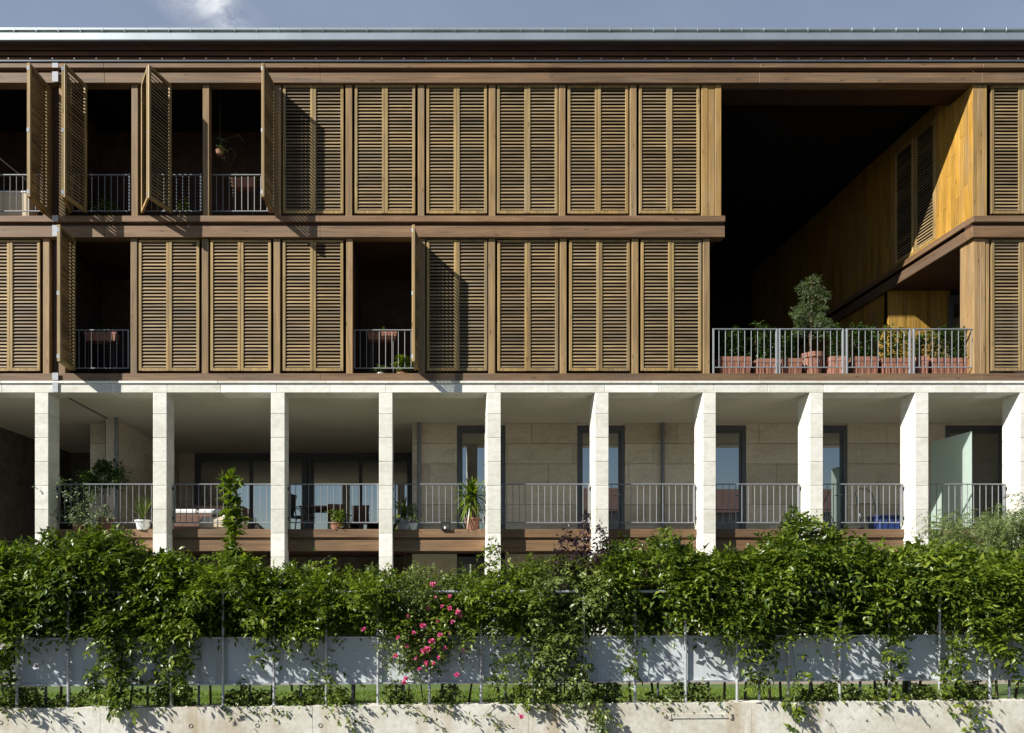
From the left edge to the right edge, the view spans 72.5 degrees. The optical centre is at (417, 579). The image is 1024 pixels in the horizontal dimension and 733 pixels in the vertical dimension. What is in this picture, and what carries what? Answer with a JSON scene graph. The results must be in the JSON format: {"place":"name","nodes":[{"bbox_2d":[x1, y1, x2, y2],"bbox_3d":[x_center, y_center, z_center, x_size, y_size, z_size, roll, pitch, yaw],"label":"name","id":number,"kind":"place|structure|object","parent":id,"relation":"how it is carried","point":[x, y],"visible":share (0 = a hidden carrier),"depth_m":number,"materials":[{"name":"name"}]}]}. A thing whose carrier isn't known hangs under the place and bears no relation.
{"place":"outdoors","nodes":[
{"label":"outdoors","id":0,"kind":"place"},
{"bbox_2d":[0,664,1012,680],"bbox_3d":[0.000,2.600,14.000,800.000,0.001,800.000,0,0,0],"label":"ground","id":1,"kind":"structure","parent":0,"point":[14,671],"depth_m":19.37,"materials":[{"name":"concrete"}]},
{"bbox_2d":[0,698,1023,732],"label":"garden wall","id":2,"kind":"structure","parent":1,"relation":"on","point":[772,716],"depth_m":9.03,"materials":[{"name":"concrete"}]},
{"bbox_2d":[0,590,1023,707],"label":"garden fence","id":3,"kind":"object","parent":2,"relation":"on","point":[227,663],"visible":0.6,"depth_m":9.12,"materials":[{"name":"metal"}]},
{"bbox_2d":[0,674,1002,723],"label":"ivy","id":4,"kind":"object","parent":3,"relation":"attached to","point":[318,698],"visible":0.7,"depth_m":9.10,"materials":[{"name":"green plant"}]},
{"bbox_2d":[0,28,1023,680],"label":"apartment building","id":5,"kind":"structure","parent":0,"point":[554,258],"depth_m":14.31,"materials":[{"name":"wood"}]},
{"bbox_2d":[0,191,37,215],"bbox_3d":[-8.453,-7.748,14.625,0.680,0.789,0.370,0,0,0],"label":"sofa","id":6,"kind":"object","parent":5,"relation":"on","point":[22,201],"visible":0.37,"depth_m":14.45,"materials":[{"name":"beige fabric"}]},
{"bbox_2d":[32,475,113,529],"bbox_3d":[-6.977,-1.564,14.194,1.652,1.149,0.584,0,0,0],"label":"rambling plant","id":7,"kind":"object","parent":5,"relation":"on","point":[76,525],"visible":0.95,"depth_m":14.13,"materials":[{"name":"green plant"}]},
{"bbox_2d":[84,324,120,372],"bbox_3d":[-6.658,-4.785,14.589,0.673,1.246,0.373,0,0,0],"label":"railing planter","id":8,"kind":"object","parent":5,"relation":"on","point":[101,337],"visible":0.62,"depth_m":14.50,"materials":[{"name":"ceramic"}]},
{"bbox_2d":[75,458,131,528],"bbox_3d":[-6.749,-1.852,14.845,1.132,1.631,0.956,0,0,0],"label":"laurel","id":9,"kind":"object","parent":5,"relation":"on","point":[112,476],"visible":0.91,"depth_m":14.81,"materials":[{"name":"plant"}]},
{"bbox_2d":[92,198,121,215],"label":"potted plant","id":10,"kind":"object","parent":5,"relation":"on","point":[107,205],"visible":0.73,"depth_m":14.44,"materials":[{"name":"green plant"}]},
{"bbox_2d":[129,490,152,529],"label":"spiky plant","id":11,"kind":"object","parent":5,"relation":"on","point":[142,524],"visible":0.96,"depth_m":14.28,"materials":[{"name":"green plant"}]},
{"bbox_2d":[175,198,191,215],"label":"potted plant","id":12,"kind":"object","parent":5,"relation":"on","point":[180,205],"visible":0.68,"depth_m":14.49,"materials":[{"name":"green plant"}]},
{"bbox_2d":[174,505,250,528],"bbox_3d":[-4.775,-1.387,15.400,1.910,0.620,0.900,0,0,0],"label":"garden sofa","id":13,"kind":"object","parent":5,"relation":"on","point":[207,510],"visible":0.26,"depth_m":14.96,"materials":[{"name":"white fabric"}]},
{"bbox_2d":[199,517,247,528],"bbox_3d":[-4.133,-1.183,14.750,0.920,0.288,0.560,0,0,0],"label":"pouf","id":14,"kind":"object","parent":5,"relation":"on","point":[209,525],"visible":0.48,"depth_m":14.48,"materials":[{"name":"beige fabric"}]},
{"bbox_2d":[214,135,243,164],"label":"hanging plant","id":15,"kind":"object","parent":5,"relation":"hanging from","point":[220,151],"visible":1,"depth_m":14.66,"materials":[{"name":"green plant"}]},
{"bbox_2d":[228,173,258,215],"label":"railing planter","id":16,"kind":"object","parent":5,"relation":"on","point":[241,184],"visible":0.77,"depth_m":14.53,"materials":[{"name":"wood"}]},
{"bbox_2d":[195,453,307,528],"bbox_3d":[-5.014,-2.425,20.851,3.400,2.786,0.119,0,0,0],"label":"glazed door","id":17,"kind":"structure","parent":5,"relation":"in","point":[255,468],"depth_m":20.87,"materials":[{"name":"clear glass"}]},
{"bbox_2d":[288,494,313,528],"bbox_3d":[-2.760,-1.529,16.210,0.572,0.984,0.512,0,0,13],"label":"garden chair","id":18,"kind":"object","parent":5,"relation":"on","point":[305,516],"visible":0.53,"depth_m":16.30,"materials":[{"name":"black metal"}]},
{"bbox_2d":[300,506,339,528],"bbox_3d":[-2.424,-1.413,17.300,0.840,0.748,1.400,0,0,0],"label":"dining table","id":19,"kind":"object","parent":5,"relation":"on","point":[318,509],"visible":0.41,"depth_m":16.90,"materials":[{"name":"brown wicker"}]},
{"bbox_2d":[326,509,345,529],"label":"potted plant","id":20,"kind":"object","parent":5,"relation":"on","point":[336,524],"visible":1,"depth_m":14.31,"materials":[{"name":"green plant"}]},
{"bbox_2d":[328,504,347,528],"bbox_3d":[-2.039,-1.499,17.642,0.512,0.925,0.566,0,0,-11],"label":"garden chair","id":21,"kind":"object","parent":5,"relation":"on","point":[343,506],"visible":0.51,"depth_m":17.83,"materials":[{"name":"brown wicker"}]},
{"bbox_2d":[344,505,368,528],"bbox_3d":[-1.561,-1.499,17.941,0.512,0.925,0.566,0,0,17],"label":"garden chair","id":22,"kind":"object","parent":5,"relation":"on","point":[355,513],"visible":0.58,"depth_m":18.12,"materials":[{"name":"brown wood"}]},
{"bbox_2d":[308,453,411,528],"bbox_3d":[-1.712,-2.425,20.865,3.164,2.786,0.090,0,0,0],"label":"glazed door","id":23,"kind":"structure","parent":5,"relation":"in","point":[323,468],"depth_m":20.87,"materials":[{"name":"clear glass"}]},
{"bbox_2d":[371,363,387,372],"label":"potted plant","id":24,"kind":"object","parent":5,"relation":"on","point":[377,370],"visible":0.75,"depth_m":14.37,"materials":[{"name":"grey plant"}]},
{"bbox_2d":[367,327,396,372],"bbox_3d":[-0.736,-4.731,14.465,0.632,1.137,0.252,0,0,0],"label":"railing planter","id":25,"kind":"object","parent":5,"relation":"on","point":[374,336],"visible":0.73,"depth_m":14.39,"materials":[{"name":"ceramic"}]},
{"bbox_2d":[392,354,413,372],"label":"potted plant","id":26,"kind":"object","parent":5,"relation":"on","point":[403,361],"visible":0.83,"depth_m":14.37,"materials":[{"name":"green plant"}]},
{"bbox_2d":[393,495,423,530],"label":"potted plant","id":27,"kind":"object","parent":5,"relation":"on","point":[401,508],"visible":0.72,"depth_m":14.51,"materials":[{"name":"green plant"}]},
{"bbox_2d":[408,504,417,529],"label":"potted plant","id":28,"kind":"object","parent":5,"relation":"on","point":[413,526],"visible":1,"depth_m":14.30,"materials":[{"name":"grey plant"}]},
{"bbox_2d":[441,518,450,529],"bbox_3d":[0.592,-1.159,14.360,0.200,0.245,0.200,0,0,0],"label":"lantern","id":29,"kind":"object","parent":5,"relation":"on","point":[445,526],"visible":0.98,"depth_m":14.30,"materials":[{"name":"black metal"}]},
{"bbox_2d":[449,476,485,529],"bbox_3d":[1.180,-1.627,14.424,1.117,1.181,1.088,0,0,-17],"label":"yucca","id":30,"kind":"object","parent":5,"relation":"on","point":[470,502],"visible":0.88,"depth_m":14.31,"materials":[{"name":"plant"}]},
{"bbox_2d":[457,425,504,528],"bbox_3d":[1.564,-2.405,16.935,1.182,2.746,0.090,0,0,0],"label":"glazed door","id":31,"kind":"structure","parent":5,"relation":"in","point":[470,438],"depth_m":16.94,"materials":[{"name":"glass"}]},
{"bbox_2d":[457,557,504,635],"bbox_3d":[1.502,0.726,16.285,1.135,2.548,0.090,0,0,0],"label":"window","id":32,"kind":"structure","parent":5,"relation":"in","point":[471,561],"depth_m":16.25,"materials":[{"name":"grey metal"}]},
{"bbox_2d":[577,425,624,528],"bbox_3d":[4.496,-2.405,16.921,1.159,2.746,0.119,0,0,0],"label":"glazed door","id":33,"kind":"structure","parent":5,"relation":"in","point":[616,437],"depth_m":16.94,"materials":[{"name":"clear glass"}]},
{"bbox_2d":[587,557,628,635],"bbox_3d":[4.550,0.726,16.285,1.100,2.548,0.090,0,0,0],"label":"glazed door","id":34,"kind":"structure","parent":5,"relation":"in","point":[589,557],"depth_m":16.29,"materials":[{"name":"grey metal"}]},
{"bbox_2d":[715,425,745,528],"bbox_3d":[7.460,-2.405,16.921,1.160,2.746,0.119,0,0,0],"label":"glazed door","id":35,"kind":"structure","parent":5,"relation":"in","point":[730,461],"depth_m":16.94,"materials":[{"name":"glass"}]},
{"bbox_2d":[714,325,752,372],"bbox_3d":[6.572,-4.717,14.344,0.847,1.120,0.441,0,0,0],"label":"planter","id":36,"kind":"object","parent":5,"relation":"on","point":[731,360],"visible":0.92,"depth_m":14.28,"materials":[{"name":"ceramic"}]},
{"bbox_2d":[748,320,775,372],"bbox_3d":[7.203,-4.797,14.365,0.611,1.279,0.351,0,0,0],"label":"planter","id":37,"kind":"object","parent":5,"relation":"on","point":[761,360],"visible":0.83,"depth_m":14.30,"materials":[{"name":"ceramic"}]},
{"bbox_2d":[781,330,802,372],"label":"planter","id":38,"kind":"object","parent":5,"relation":"on","point":[794,364],"visible":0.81,"depth_m":14.27,"materials":[{"name":"ceramic"}]},
{"bbox_2d":[788,274,835,372],"bbox_3d":[8.194,-5.269,14.413,0.946,2.224,0.624,0,0,0],"label":"potted tree","id":39,"kind":"object","parent":5,"relation":"on","point":[811,310],"visible":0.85,"depth_m":14.35,"materials":[{"name":"green plant"}]},
{"bbox_2d":[822,425,846,528],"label":"glazed door","id":40,"kind":"structure","parent":5,"relation":"in","point":[834,436],"depth_m":16.94,"materials":[{"name":"glass"}]},
{"bbox_2d":[822,322,851,372],"bbox_3d":[8.718,-4.760,14.345,0.511,1.205,0.350,0,0,0],"label":"planter","id":41,"kind":"object","parent":5,"relation":"on","point":[835,361],"visible":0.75,"depth_m":14.31,"materials":[{"name":"ceramic"}]},
{"bbox_2d":[846,321,877,372],"bbox_3d":[9.230,-4.769,14.335,0.748,1.224,0.378,0,0,0],"label":"planter","id":42,"kind":"object","parent":5,"relation":"on","point":[862,360],"visible":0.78,"depth_m":14.26,"materials":[{"name":"ceramic"}]},
{"bbox_2d":[867,515,899,528],"bbox_3d":[10.158,-1.214,15.000,0.520,0.354,0.440,0,0,0],"label":"storage crate","id":43,"kind":"object","parent":5,"relation":"on","point":[883,525],"visible":0.55,"depth_m":14.80,"materials":[{"name":"blue plastic"}]},
{"bbox_2d":[874,323,911,372],"bbox_3d":[9.901,-4.731,14.356,0.873,1.148,0.382,0,0,-6],"label":"planter","id":44,"kind":"object","parent":5,"relation":"on","point":[902,361],"visible":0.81,"depth_m":14.29,"materials":[{"name":"ceramic"}]},
{"bbox_2d":[911,330,931,372],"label":"planter","id":45,"kind":"object","parent":5,"relation":"on","point":[922,359],"visible":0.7,"depth_m":14.25,"materials":[{"name":"ceramic"}]},
{"bbox_2d":[918,324,967,372],"bbox_3d":[11.098,-4.731,14.338,1.132,1.148,0.419,0,0,0],"label":"planter","id":46,"kind":"object","parent":5,"relation":"on","point":[963,362],"visible":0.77,"depth_m":14.28,"materials":[{"name":"ceramic"}]},
{"bbox_2d":[931,431,971,528],"bbox_3d":[11.640,-2.078,15.060,0.060,2.083,1.140,0,0,0],"label":"glass screen","id":47,"kind":"object","parent":5,"relation":"on","point":[951,460],"visible":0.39,"depth_m":15.00,"materials":[{"name":"white"}]},
{"bbox_2d":[945,425,1001,528],"bbox_3d":[14.333,-2.405,16.935,2.850,2.746,0.090,0,0,0],"label":"glazed door","id":48,"kind":"structure","parent":5,"relation":"in","point":[986,439],"depth_m":16.94,"materials":[{"name":"glass"}]},
{"bbox_2d":[948,295,1010,372],"bbox_3d":[13.550,-5.507,16.655,1.500,2.690,0.090,0,0,0],"label":"glazed door","id":49,"kind":"structure","parent":5,"relation":"in","point":[953,300],"depth_m":16.66,"materials":[{"name":"brown metal"}]},
{"bbox_2d":[0,684,1023,704],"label":"lawn","id":50,"kind":"structure","parent":0,"point":[1003,690],"depth_m":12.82,"materials":[{"name":"green plant"}]},
{"bbox_2d":[0,525,86,704],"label":"climbing shrub","id":51,"kind":"object","parent":50,"relation":"on","point":[16,571],"visible":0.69,"depth_m":8.66,"materials":[{"name":"green plant"}]},
{"bbox_2d":[19,522,198,725],"bbox_3d":[-3.972,0.629,9.149,2.365,2.846,1.911,0,0,0],"label":"climbing shrub","id":52,"kind":"object","parent":50,"relation":"on","point":[98,559],"visible":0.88,"depth_m":8.67,"materials":[{"name":"green plant"}]},
{"bbox_2d":[131,466,301,705],"bbox_3d":[-2.572,0.261,9.210,2.294,3.583,1.860,0,0,0],"label":"climbing shrub","id":53,"kind":"object","parent":50,"relation":"on","point":[201,602],"visible":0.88,"depth_m":8.79,"materials":[{"name":"green plant"}]},
{"bbox_2d":[256,548,426,732],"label":"climbing shrub","id":54,"kind":"object","parent":50,"relation":"on","point":[346,611],"visible":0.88,"depth_m":8.84,"materials":[{"name":"green plant"}]},
{"bbox_2d":[352,561,523,732],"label":"rose bush","id":55,"kind":"object","parent":50,"relation":"on","point":[421,595],"visible":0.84,"depth_m":8.89,"materials":[{"name":"green plant"}]},
{"bbox_2d":[413,536,558,716],"bbox_3d":[0.896,0.730,9.371,1.930,2.646,1.706,0,0,0],"label":"climbing shrub","id":56,"kind":"object","parent":50,"relation":"on","point":[493,607],"visible":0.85,"depth_m":8.95,"materials":[{"name":"green plant"}]},
{"bbox_2d":[500,543,637,732],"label":"climbing shrub","id":57,"kind":"object","parent":50,"relation":"on","point":[556,631],"visible":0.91,"depth_m":8.95,"materials":[{"name":"green plant"}]},
{"bbox_2d":[551,513,614,696],"bbox_3d":[2.194,0.572,9.377,0.887,2.921,0.518,0,0,0],"label":"purple shrub","id":58,"kind":"object","parent":50,"relation":"on","point":[582,553],"visible":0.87,"depth_m":9.21,"materials":[{"name":"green plant"}]},
{"bbox_2d":[573,525,745,700],"bbox_3d":[3.174,0.654,9.493,2.220,2.798,1.845,0,0,0],"label":"climbing shrub","id":59,"kind":"object","parent":50,"relation":"on","point":[655,611],"visible":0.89,"depth_m":9.05,"materials":[{"name":"green plant"}]},
{"bbox_2d":[662,527,835,732],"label":"climbing shrub","id":60,"kind":"object","parent":50,"relation":"on","point":[764,597],"visible":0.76,"depth_m":9.01,"materials":[{"name":"green plant"}]},
{"bbox_2d":[750,505,938,705],"bbox_3d":[5.723,0.507,9.576,2.411,3.091,1.949,0,0,0],"label":"climbing shrub","id":61,"kind":"object","parent":50,"relation":"on","point":[862,558],"visible":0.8,"depth_m":9.16,"materials":[{"name":"green plant"}]},
{"bbox_2d":[842,534,1023,732],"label":"climbing shrub","id":62,"kind":"object","parent":50,"relation":"on","point":[963,608],"visible":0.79,"depth_m":9.20,"materials":[{"name":"green plant"}]},
{"bbox_2d":[901,492,1023,698],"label":"shrub","id":63,"kind":"object","parent":50,"relation":"on","point":[1011,531],"visible":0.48,"depth_m":10.46,"materials":[{"name":"green plant"}]},
{"bbox_2d":[0,0,1023,27],"label":"sky","id":64,"kind":"structure","parent":0,"point":[13,13],"materials":[{"name":"blue"}]},
{"bbox_2d":[2,677,1023,683],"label":"garden path","id":65,"kind":"structure","parent":0,"point":[923,682],"depth_m":13.51,"materials":[{"name":"grey concrete"}]},
{"bbox_2d":[855,481,878,528],"bbox_3d":[10.320,-1.665,15.720,0.740,1.253,0.579,0,0,0],"label":"chair","id":66,"kind":"object","parent":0,"point":[867,503],"visible":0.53,"depth_m":15.71,"materials":[{"name":"black metal"}]}
]}

